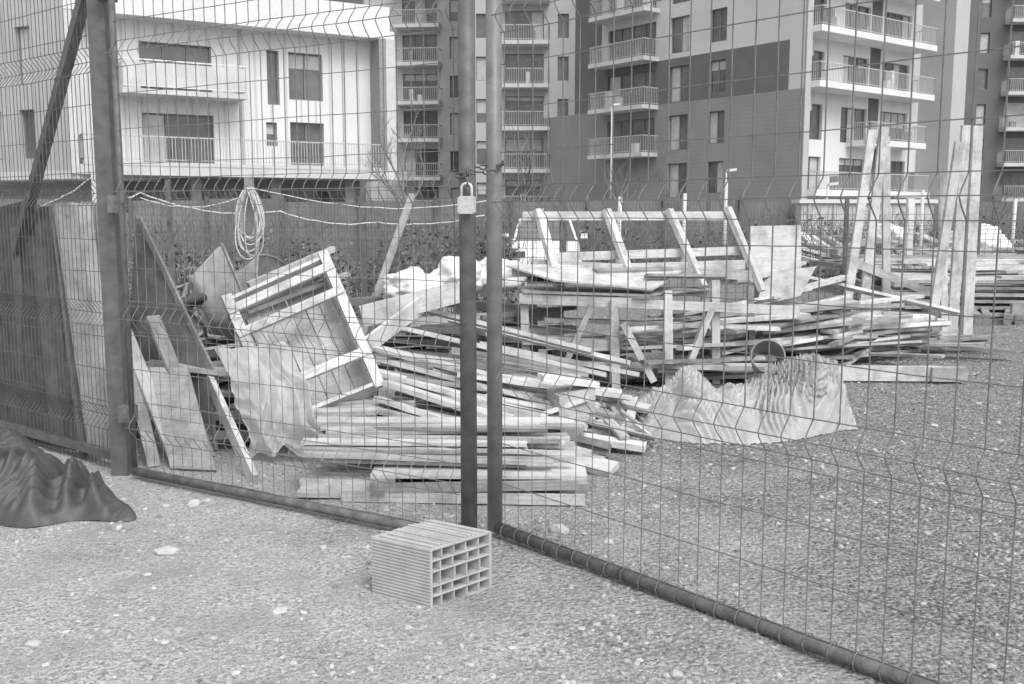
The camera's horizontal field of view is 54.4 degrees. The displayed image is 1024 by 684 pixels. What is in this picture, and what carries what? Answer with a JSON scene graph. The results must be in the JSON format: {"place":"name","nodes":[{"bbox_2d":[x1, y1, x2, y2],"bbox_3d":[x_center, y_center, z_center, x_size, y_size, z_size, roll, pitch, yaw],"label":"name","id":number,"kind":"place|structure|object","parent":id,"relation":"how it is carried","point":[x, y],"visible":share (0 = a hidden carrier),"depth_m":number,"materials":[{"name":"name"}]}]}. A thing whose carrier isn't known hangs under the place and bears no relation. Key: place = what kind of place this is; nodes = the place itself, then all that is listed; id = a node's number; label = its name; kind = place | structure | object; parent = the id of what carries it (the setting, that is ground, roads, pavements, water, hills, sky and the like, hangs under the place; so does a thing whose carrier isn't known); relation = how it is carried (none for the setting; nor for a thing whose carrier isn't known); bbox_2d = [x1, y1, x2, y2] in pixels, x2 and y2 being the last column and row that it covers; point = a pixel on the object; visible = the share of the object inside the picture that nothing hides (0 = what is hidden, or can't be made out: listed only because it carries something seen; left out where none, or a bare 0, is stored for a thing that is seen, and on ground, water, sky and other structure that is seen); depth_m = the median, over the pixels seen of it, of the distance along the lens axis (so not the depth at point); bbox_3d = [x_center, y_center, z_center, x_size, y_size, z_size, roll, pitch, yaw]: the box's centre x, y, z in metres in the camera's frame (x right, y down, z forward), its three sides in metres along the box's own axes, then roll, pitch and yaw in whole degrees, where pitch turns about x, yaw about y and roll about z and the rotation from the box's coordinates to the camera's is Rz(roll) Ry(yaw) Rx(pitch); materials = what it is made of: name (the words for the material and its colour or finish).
{"place":"outdoors","nodes":[
{"label":"outdoors","id":0,"kind":"place"},
{"bbox_2d":[0,0,396,201],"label":"white apartment building","id":1,"kind":"structure","parent":0,"point":[363,63],"depth_m":39.24,"materials":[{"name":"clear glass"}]},
{"bbox_2d":[364,0,370,199],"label":"apartment tower","id":2,"kind":"structure","parent":0,"point":[368,185],"depth_m":103.79,"materials":[{"name":"concrete"}]},
{"bbox_2d":[367,0,458,199],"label":"apartment tower","id":3,"kind":"structure","parent":0,"point":[441,20],"depth_m":79.43,"materials":[{"name":"grey concrete"}]},
{"bbox_2d":[0,261,1023,683],"bbox_3d":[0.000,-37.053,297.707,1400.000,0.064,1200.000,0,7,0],"label":"gravel ground","id":4,"kind":"structure","parent":0,"point":[240,603],"depth_m":4.45,"materials":[{"name":"grey gravel"}]},
{"bbox_2d":[0,201,51,445],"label":"leaning formwork panel","id":5,"kind":"object","parent":4,"relation":"on","point":[4,362],"visible":0.6,"depth_m":6.99,"materials":[{"name":"grey wood"}]},
{"bbox_2d":[29,204,64,448],"bbox_3d":[-4.066,-0.192,7.457,2.599,1.661,0.109,5,9,36],"label":"leaning formwork panel","id":6,"kind":"object","parent":4,"relation":"on","point":[50,348],"visible":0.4,"depth_m":6.81,"materials":[{"name":"grey wood"}]},
{"bbox_2d":[0,0,110,466],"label":"wire fence","id":7,"kind":"object","parent":4,"relation":"on","point":[19,232],"visible":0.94,"depth_m":6.43,"materials":[{"name":"metal"}]},
{"bbox_2d":[39,207,76,450],"bbox_3d":[-3.958,-0.174,7.399,2.599,1.641,0.109,5,9,36],"label":"leaning formwork panel","id":8,"kind":"object","parent":4,"relation":"on","point":[65,381],"visible":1,"depth_m":6.75,"materials":[{"name":"grey wood"}]},
{"bbox_2d":[0,427,136,527],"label":"black tarpaulin","id":9,"kind":"object","parent":4,"relation":"on","point":[39,487],"visible":1,"depth_m":5.26,"materials":[{"name":"black plastic"}]},
{"bbox_2d":[59,290,77,450],"bbox_3d":[-3.868,-0.157,7.351,2.599,1.621,0.109,5,9,36],"label":"leaning formwork panel","id":10,"kind":"object","parent":4,"relation":"on","point":[76,433],"depth_m":6.71,"materials":[{"name":"grey wood"}]},
{"bbox_2d":[50,201,109,460],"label":"leaning boards","id":11,"kind":"object","parent":4,"relation":"on","point":[71,351],"visible":0.45,"depth_m":6.59,"materials":[{"name":"grey wood"}]},
{"bbox_2d":[91,175,96,201],"bbox_3d":[-3.320,-0.388,8.037,0.040,1.900,0.040,0,7,0],"label":"white stake","id":12,"kind":"object","parent":4,"relation":"on","point":[94,189],"visible":0.14,"depth_m":7.91,"materials":[{"name":"white wood"}]},
{"bbox_2d":[86,0,137,475],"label":"steel gate post","id":13,"kind":"object","parent":4,"relation":"on","point":[107,202],"visible":0.8,"depth_m":5.90,"materials":[{"name":"grey metal"}]},
{"bbox_2d":[106,0,476,528],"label":"wire gate","id":14,"kind":"structure","parent":13,"relation":"attached to","point":[467,222],"depth_m":5.05,"materials":[{"name":"metal"}]},
{"bbox_2d":[130,215,217,449],"bbox_3d":[-2.378,-0.086,6.943,0.933,1.582,0.145,4,9,31],"label":"dark panel","id":15,"kind":"object","parent":4,"relation":"on","point":[202,392],"visible":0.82,"depth_m":6.94,"materials":[{"name":"grey wood"}]},
{"bbox_2d":[148,367,216,470],"bbox_3d":[-2.146,0.488,6.441,0.242,0.573,0.809,-4,9,-31],"label":"plywood offcut","id":16,"kind":"object","parent":4,"relation":"on","point":[167,381],"visible":0.93,"depth_m":6.43,"materials":[{"name":"grey wood"}]},
{"bbox_2d":[131,315,325,481],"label":"leaning planks","id":17,"kind":"object","parent":4,"relation":"on","point":[147,390],"visible":0.45,"depth_m":6.55,"materials":[{"name":"grey wood"}]},
{"bbox_2d":[244,177,255,343],"bbox_3d":[-2.620,-0.673,10.037,0.080,1.950,0.080,0,7,0],"label":"fence stake","id":18,"kind":"object","parent":4,"relation":"on","point":[249,219],"visible":0.29,"depth_m":9.93,"materials":[{"name":"grey wood"}]},
{"bbox_2d":[234,188,264,259],"bbox_3d":[-2.596,-1.167,9.845,0.289,0.714,0.119,0,7,0],"label":"coiled hose","id":19,"kind":"object","parent":18,"relation":"attached to","point":[256,199],"visible":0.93,"depth_m":9.83,"materials":[{"name":"plastic"}]},
{"bbox_2d":[40,175,485,224],"bbox_3d":[-2.503,-1.364,9.875,4.752,0.436,1.722,-7,10,-43],"label":"slack cable","id":20,"kind":"object","parent":18,"relation":"attached to","point":[196,207],"visible":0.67,"depth_m":10.24,"materials":[{"name":"plastic"}]},
{"bbox_2d":[201,335,299,409],"bbox_3d":[-2.464,0.248,8.271,1.741,0.513,1.502,0,7,0],"label":"scrap timber","id":21,"kind":"object","parent":4,"relation":"on","point":[212,354],"visible":0.04,"depth_m":8.13,"materials":[{"name":"grey wood"}]},
{"bbox_2d":[176,243,253,341],"bbox_3d":[-2.579,-0.281,8.193,0.640,0.821,1.668,-22,3,-19],"label":"wheelbarrow","id":22,"kind":"object","parent":21,"relation":"on","point":[208,286],"visible":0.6,"depth_m":7.78,"materials":[{"name":"paint"}]},
{"bbox_2d":[186,254,297,342],"bbox_3d":[-2.304,-0.296,8.601,0.640,0.821,1.668,-4,-4,4],"label":"wheelbarrow","id":23,"kind":"object","parent":21,"relation":"on","point":[261,267],"visible":0.11,"depth_m":8.22,"materials":[{"name":"paint"}]},
{"bbox_2d":[215,341,323,456],"bbox_3d":[-1.588,0.382,6.558,0.446,0.698,0.860,-5,9,-34],"label":"plastic sheet","id":24,"kind":"object","parent":4,"relation":"on","point":[255,402],"visible":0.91,"depth_m":6.50,"materials":[{"name":"grey plastic"}]},
{"bbox_2d":[1,179,538,332],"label":"hedge","id":25,"kind":"object","parent":4,"relation":"on","point":[395,263],"visible":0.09,"depth_m":13.76,"materials":[{"name":"grey plant"}]},
{"bbox_2d":[0,179,564,338],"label":"site fence","id":26,"kind":"object","parent":4,"relation":"on","point":[170,240],"visible":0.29,"depth_m":12.08,"materials":[{"name":"metal"}]},
{"bbox_2d":[154,246,415,441],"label":"scrap boards","id":27,"kind":"object","parent":4,"relation":"on","point":[345,411],"visible":0.3,"depth_m":7.12,"materials":[{"name":"grey wood"}]},
{"bbox_2d":[361,193,415,335],"bbox_3d":[-1.375,-0.696,10.599,0.070,1.770,1.017,5,9,35],"label":"propped plank","id":28,"kind":"object","parent":4,"relation":"on","point":[393,246],"visible":0.5,"depth_m":10.68,"materials":[{"name":"grey wood"}]},
{"bbox_2d":[359,93,438,265],"bbox_3d":[-3.359,-4.947,30.224,2.344,5.239,2.886,0,7,0],"label":"bare tree","id":29,"kind":"object","parent":4,"relation":"on","point":[397,176],"visible":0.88,"depth_m":30.01,"materials":[{"name":"grey plant"}]},
{"bbox_2d":[415,401,431,406],"bbox_3d":[-0.850,0.565,7.132,1.200,0.143,0.800,2,8,14],"label":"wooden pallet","id":30,"kind":"object","parent":4,"relation":"on","point":[421,402],"depth_m":7.44,"materials":[{"name":"wood"}]},
{"bbox_2d":[371,519,491,607],"bbox_3d":[-0.340,0.939,4.245,0.416,0.272,0.301,-7,10,-43],"label":"hollow clay block","id":31,"kind":"object","parent":4,"relation":"on","point":[427,563],"depth_m":4.16,"materials":[{"name":"grey brick"}]},
{"bbox_2d":[295,416,584,505],"bbox_3d":[-0.437,0.686,5.979,1.681,0.279,1.112,0,7,0],"label":"board stack","id":32,"kind":"object","parent":4,"relation":"on","point":[532,432],"visible":0.85,"depth_m":5.79,"materials":[{"name":"grey wood"}]},
{"bbox_2d":[339,295,578,370],"bbox_3d":[-0.498,-0.049,9.584,2.325,0.887,1.214,0,7,0],"label":"timber offcut heap","id":33,"kind":"object","parent":4,"relation":"on","point":[511,312],"visible":0.28,"depth_m":9.42,"materials":[{"name":"grey wood"}]},
{"bbox_2d":[382,266,443,298],"bbox_3d":[-0.899,-0.511,9.289,0.641,0.392,0.780,0,7,0],"label":"plastic sack","id":34,"kind":"object","parent":33,"relation":"on","point":[406,286],"visible":0.45,"depth_m":9.09,"materials":[{"name":"white plastic"}]},
{"bbox_2d":[428,256,486,291],"bbox_3d":[-0.507,-0.604,9.395,0.539,0.430,0.542,3,8,22],"label":"plastic sack","id":35,"kind":"object","parent":33,"relation":"on","point":[447,268],"visible":0.35,"depth_m":9.22,"materials":[{"name":"white plastic"}]},
{"bbox_2d":[478,256,526,295],"bbox_3d":[-0.132,-0.652,9.807,0.570,0.401,0.625,0,7,0],"label":"plastic sack","id":36,"kind":"object","parent":33,"relation":"on","point":[511,285],"visible":0.33,"depth_m":9.61,"materials":[{"name":"white plastic"}]},
{"bbox_2d":[370,451,586,501],"bbox_3d":[-0.180,0.769,5.787,1.212,0.143,0.624,0,7,0],"label":"wooden pallet","id":37,"kind":"object","parent":4,"relation":"on","point":[538,472],"visible":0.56,"depth_m":5.53,"materials":[{"name":"grey wood"}]},
{"bbox_2d":[354,309,655,476],"bbox_3d":[-0.026,0.252,7.253,2.145,0.876,2.502,0,7,0],"label":"plank heap","id":38,"kind":"object","parent":4,"relation":"on","point":[432,374],"visible":0.52,"depth_m":7.26,"materials":[{"name":"grey wood"}]},
{"bbox_2d":[221,250,383,407],"bbox_3d":[-1.559,0.004,7.332,0.967,1.330,1.037,-5,9,-32],"label":"wooden crate","id":39,"kind":"object","parent":38,"relation":"on","point":[367,366],"visible":0.48,"depth_m":7.48,"materials":[{"name":"grey wood"}]},
{"bbox_2d":[358,281,459,351],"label":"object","id":40,"kind":"object","parent":38,"relation":"on","point":[433,300],"visible":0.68,"depth_m":7.80,"materials":[{"name":"grey wood"}]},
{"bbox_2d":[429,406,591,446],"bbox_3d":[-0.050,0.571,7.082,1.200,0.143,0.800,1,8,11],"label":"wooden pallet","id":41,"kind":"object","parent":38,"relation":"on","point":[570,431],"visible":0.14,"depth_m":6.61,"materials":[{"name":"wood"}]},
{"bbox_2d":[537,373,599,416],"bbox_3d":[0.392,0.372,7.094,0.427,0.305,0.324,-3,8,-25],"label":"timber block","id":42,"kind":"object","parent":41,"relation":"on","point":[579,387],"depth_m":7.00,"materials":[{"name":"grey wood"}]},
{"bbox_2d":[0,316,1023,683],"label":"loose stones","id":43,"kind":"object","parent":4,"relation":"on","point":[278,610],"visible":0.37,"depth_m":4.62,"materials":[{"name":"grey gravel"}]},
{"bbox_2d":[0,196,1023,261],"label":"site hoarding","id":44,"kind":"object","parent":4,"relation":"on","point":[736,205],"visible":0.29,"depth_m":32.75,"materials":[{"name":"paint"}]},
{"bbox_2d":[505,123,563,201],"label":"bare tree","id":45,"kind":"object","parent":4,"relation":"on","point":[527,173],"visible":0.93,"depth_m":44.36,"materials":[{"name":"grey plant"}]},
{"bbox_2d":[502,218,587,264],"bbox_3d":[0.780,-2.292,24.322,2.020,1.480,3.870,0,7,0],"label":"parked car","id":46,"kind":"object","parent":4,"relation":"on","point":[553,227],"visible":0.19,"depth_m":23.36,"materials":[{"name":"white paint"}]},
{"bbox_2d":[610,103,619,196],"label":"street lamp","id":47,"kind":"object","parent":4,"relation":"on","point":[617,104],"visible":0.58,"depth_m":51.12,"materials":[{"name":"metal"}]},
{"bbox_2d":[616,197,621,262],"bbox_3d":[2.023,-1.802,18.925,0.127,1.902,0.080,0,7,0],"label":"site pole","id":48,"kind":"object","parent":4,"relation":"on","point":[620,206],"visible":0.23,"depth_m":18.81,"materials":[{"name":"metal"}]},
{"bbox_2d":[584,397,657,440],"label":"wood scraps","id":49,"kind":"object","parent":4,"relation":"on","point":[630,415],"visible":0.32,"depth_m":7.05,"materials":[{"name":"grey wood"}]},
{"bbox_2d":[598,136,659,199],"bbox_3d":[4.111,-5.285,36.004,2.613,4.421,1.410,5,9,35],"label":"bare tree","id":50,"kind":"object","parent":4,"relation":"on","point":[607,184],"visible":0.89,"depth_m":36.00,"materials":[{"name":"grey plant"}]},
{"bbox_2d":[619,392,652,412],"bbox_3d":[1.095,0.425,7.820,0.750,0.340,0.500,0,7,0],"label":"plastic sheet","id":51,"kind":"object","parent":4,"relation":"on","point":[643,397],"visible":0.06,"depth_m":7.68,"materials":[{"name":"grey plastic"}]},
{"bbox_2d":[505,267,770,381],"bbox_3d":[1.225,-0.185,9.570,3.163,1.079,1.659,0,7,0],"label":"plank heap","id":52,"kind":"object","parent":4,"relation":"on","point":[734,370],"visible":0.51,"depth_m":9.22,"materials":[{"name":"grey wood"}]},
{"bbox_2d":[506,206,799,388],"bbox_3d":[1.317,-0.435,9.332,2.741,1.663,1.070,-1,7,-6],"label":"wooden trestle bench","id":53,"kind":"object","parent":4,"relation":"on","point":[714,307],"visible":0.79,"depth_m":9.28,"materials":[{"name":"grey wood"}]},
{"bbox_2d":[653,151,687,199],"bbox_3d":[6.265,-5.620,39.577,1.586,4.156,1.998,2,8,15],"label":"bare tree","id":54,"kind":"object","parent":4,"relation":"on","point":[663,193],"visible":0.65,"depth_m":39.22,"materials":[{"name":"grey plant"}]},
{"bbox_2d":[681,193,686,286],"bbox_3d":[3.605,-2.110,20.902,0.084,2.000,0.078,-3,8,-22],"label":"site pole","id":55,"kind":"object","parent":4,"relation":"on","point":[684,225],"visible":0.35,"depth_m":20.82,"materials":[{"name":"metal"}]},
{"bbox_2d":[722,183,727,279],"bbox_3d":[5.104,-2.645,23.858,0.081,2.300,0.077,3,8,22],"label":"site pole","id":56,"kind":"object","parent":4,"relation":"on","point":[725,205],"visible":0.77,"depth_m":23.79,"materials":[{"name":"metal"}]},
{"bbox_2d":[434,195,1023,262],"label":"hedge","id":57,"kind":"object","parent":4,"relation":"on","point":[589,246],"visible":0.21,"depth_m":28.98,"materials":[{"name":"grey plant"}]},
{"bbox_2d":[725,168,736,182],"bbox_3d":[8.672,-5.226,39.657,0.435,3.350,0.200,0,7,0],"label":"street lamp","id":58,"kind":"object","parent":4,"relation":"on","point":[734,169],"visible":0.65,"depth_m":39.43,"materials":[{"name":"metal"}]},
{"bbox_2d":[620,352,856,444],"bbox_3d":[1.685,0.378,7.504,1.817,0.560,1.107,0,7,0],"label":"plastic sheeting","id":59,"kind":"object","parent":4,"relation":"on","point":[827,394],"visible":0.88,"depth_m":7.29,"materials":[{"name":"grey plastic"}]},
{"bbox_2d":[750,339,785,373],"bbox_3d":[1.988,0.133,7.822,0.279,0.326,0.357,0,7,0],"label":"bucket","id":60,"kind":"object","parent":59,"relation":"on","point":[777,349],"visible":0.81,"depth_m":7.78,"materials":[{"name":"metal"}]},
{"bbox_2d":[544,261,1015,364],"bbox_3d":[2.820,-0.290,10.759,5.895,1.044,2.458,-3,8,-24],"label":"timber heap","id":61,"kind":"object","parent":4,"relation":"on","point":[913,334],"visible":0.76,"depth_m":10.38,"materials":[{"name":"grey wood"}]},
{"bbox_2d":[750,225,801,305],"bbox_3d":[2.912,-0.828,10.977,0.715,0.914,0.206,-2,8,-18],"label":"plywood sheet","id":62,"kind":"object","parent":61,"relation":"on","point":[784,257],"visible":0.43,"depth_m":10.98,"materials":[{"name":"grey wood"}]},
{"bbox_2d":[756,267,815,304],"bbox_3d":[2.926,-0.607,10.754,0.991,0.393,0.270,-4,8,-28],"label":"plywood sheet","id":63,"kind":"object","parent":61,"relation":"on","point":[782,281],"visible":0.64,"depth_m":10.73,"materials":[{"name":"grey wood"}]},
{"bbox_2d":[564,198,1023,305],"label":"site fence","id":64,"kind":"object","parent":4,"relation":"on","point":[846,208],"visible":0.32,"depth_m":17.49,"materials":[{"name":"metal"}]},
{"bbox_2d":[826,182,838,198],"bbox_3d":[12.072,-4.671,37.712,0.435,2.750,0.200,0,7,0],"label":"street lamp","id":65,"kind":"object","parent":4,"relation":"on","point":[833,183],"visible":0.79,"depth_m":37.49,"materials":[{"name":"metal"}]},
{"bbox_2d":[692,223,1023,284],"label":"brush heap","id":66,"kind":"object","parent":4,"relation":"on","point":[822,276],"visible":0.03,"depth_m":22.56,"materials":[{"name":"grey plant"}]},
{"bbox_2d":[841,129,876,311],"bbox_3d":[4.255,-1.298,12.285,0.590,2.631,0.109,-6,9,-39],"label":"timber post","id":67,"kind":"object","parent":4,"relation":"on","point":[861,201],"visible":0.64,"depth_m":12.25,"materials":[{"name":"grey wood"}]},
{"bbox_2d":[858,127,888,325],"bbox_3d":[4.475,-1.331,12.382,0.121,2.669,0.536,7,10,44],"label":"timber post","id":68,"kind":"object","parent":4,"relation":"on","point":[866,280],"visible":0.5,"depth_m":12.35,"materials":[{"name":"grey wood"}]},
{"bbox_2d":[882,146,890,323],"bbox_3d":[4.715,-1.241,12.545,0.120,2.441,0.459,0,7,0],"label":"timber post","id":69,"kind":"object","parent":4,"relation":"on","point":[886,239],"visible":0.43,"depth_m":12.53,"materials":[{"name":"grey wood"}]},
{"bbox_2d":[839,365,967,381],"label":"timber beam","id":70,"kind":"structure","parent":4,"relation":"on","point":[858,374],"depth_m":9.41,"materials":[{"name":"grey wood"}]},
{"bbox_2d":[902,199,914,288],"bbox_3d":[7.160,-1.655,17.987,0.120,1.850,0.100,0,7,0],"label":"marker post","id":71,"kind":"object","parent":4,"relation":"on","point":[910,203],"visible":0.57,"depth_m":17.90,"materials":[{"name":"white wood"}]},
{"bbox_2d":[801,232,1023,285],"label":"rubble heap","id":72,"kind":"object","parent":4,"relation":"on","point":[829,260],"visible":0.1,"depth_m":21.07,"materials":[{"name":"grey stone"}]},
{"bbox_2d":[876,223,903,247],"bbox_3d":[7.910,-2.224,20.917,0.726,0.600,0.953,4,8,26],"label":"plastic sack","id":73,"kind":"object","parent":72,"relation":"on","point":[897,238],"visible":0.35,"depth_m":20.58,"materials":[{"name":"white plastic"}]},
{"bbox_2d":[918,190,924,254],"bbox_3d":[8.991,-2.288,21.888,0.098,2.101,0.080,0,7,0],"label":"site pole","id":74,"kind":"object","parent":4,"relation":"on","point":[921,218],"visible":0.65,"depth_m":21.81,"materials":[{"name":"metal"}]},
{"bbox_2d":[838,247,1023,325],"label":"scaffold board stack","id":75,"kind":"object","parent":4,"relation":"on","point":[1009,301],"visible":0.34,"depth_m":15.56,"materials":[{"name":"grey wood"}]},
{"bbox_2d":[949,223,1012,251],"bbox_3d":[9.208,-1.940,19.732,1.206,0.914,0.946,0,7,0],"label":"plastic sack","id":76,"kind":"object","parent":75,"relation":"on","point":[988,243],"visible":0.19,"depth_m":19.39,"materials":[{"name":"white plastic"}]},
{"bbox_2d":[938,172,947,335],"bbox_3d":[5.250,-1.019,12.120,0.240,2.107,0.099,7,10,45],"label":"timber post","id":77,"kind":"object","parent":4,"relation":"on","point":[942,183],"visible":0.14,"depth_m":12.09,"materials":[{"name":"grey wood"}]},
{"bbox_2d":[928,141,964,335],"bbox_3d":[5.160,-1.157,11.900,0.411,2.444,0.090,-3,8,-19],"label":"timber post","id":78,"kind":"object","parent":4,"relation":"on","point":[948,214],"visible":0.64,"depth_m":11.86,"materials":[{"name":"grey wood"}]},
{"bbox_2d":[948,125,970,334],"bbox_3d":[5.490,-1.312,12.233,0.160,2.652,0.060,0,7,0],"label":"timber post","id":79,"kind":"object","parent":4,"relation":"on","point":[957,258],"visible":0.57,"depth_m":12.21,"materials":[{"name":"grey wood"}]},
{"bbox_2d":[961,126,982,334],"bbox_3d":[5.790,-1.360,12.529,0.140,2.671,0.060,0,7,0],"label":"timber post","id":80,"kind":"object","parent":4,"relation":"on","point":[971,241],"visible":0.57,"depth_m":12.50,"materials":[{"name":"grey wood"}]},
{"bbox_2d":[980,175,1022,224],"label":"bare tree","id":81,"kind":"object","parent":4,"relation":"on","point":[993,210],"visible":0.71,"depth_m":28.34,"materials":[{"name":"grey plant"}]},
{"bbox_2d":[1011,199,1016,246],"bbox_3d":[11.512,-2.318,22.892,0.104,1.901,0.080,0,7,0],"label":"site pole","id":82,"kind":"object","parent":4,"relation":"on","point":[1014,216],"visible":0.5,"depth_m":22.80,"materials":[{"name":"metal"}]},
{"bbox_2d":[475,0,575,201],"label":"apartment tower","id":83,"kind":"structure","parent":0,"point":[536,17],"depth_m":72.17,"materials":[{"name":"grey concrete"}]},
{"bbox_2d":[543,0,970,201],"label":"grey apartment building","id":84,"kind":"structure","parent":0,"point":[927,72],"depth_m":60.39,"materials":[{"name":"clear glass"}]},
{"bbox_2d":[792,199,937,253],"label":"garden wall","id":85,"kind":"structure","parent":0,"point":[823,204],"depth_m":31.63,"materials":[{"name":"concrete"}]},
{"bbox_2d":[857,135,949,303],"bbox_3d":[4.850,-1.512,12.407,1.337,2.097,0.438,0,7,0],"label":"timber brace","id":86,"kind":"object","parent":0,"point":[895,278],"visible":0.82,"depth_m":12.31,"materials":[{"name":"grey wood"}]},
{"bbox_2d":[964,0,1023,217],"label":"apartment tower","id":87,"kind":"structure","parent":0,"point":[992,65],"depth_m":85.91,"materials":[{"name":"grey concrete"}]},
{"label":"steel gate post","id":88,"kind":"object","parent":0,"visible":0},
{"bbox_2d":[486,0,1023,683],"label":"wire gate","id":89,"kind":"structure","parent":88,"relation":"attached to","point":[830,650],"depth_m":3.87,"materials":[{"name":"metal"}]},
{"bbox_2d":[455,160,505,195],"bbox_3d":[-0.146,-0.770,4.656,0.132,0.176,0.368,5,9,35],"label":"gate chain","id":90,"kind":"object","parent":89,"relation":"attached to","point":[466,173],"visible":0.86,"depth_m":4.53,"materials":[{"name":"metal"}]},
{"bbox_2d":[457,182,475,213],"bbox_3d":[-0.205,-0.652,4.504,0.080,0.143,0.030,2,8,18],"label":"padlock","id":91,"kind":"object","parent":90,"relation":"attached to","point":[466,204],"visible":1,"depth_m":4.49,"materials":[{"name":"metal"}]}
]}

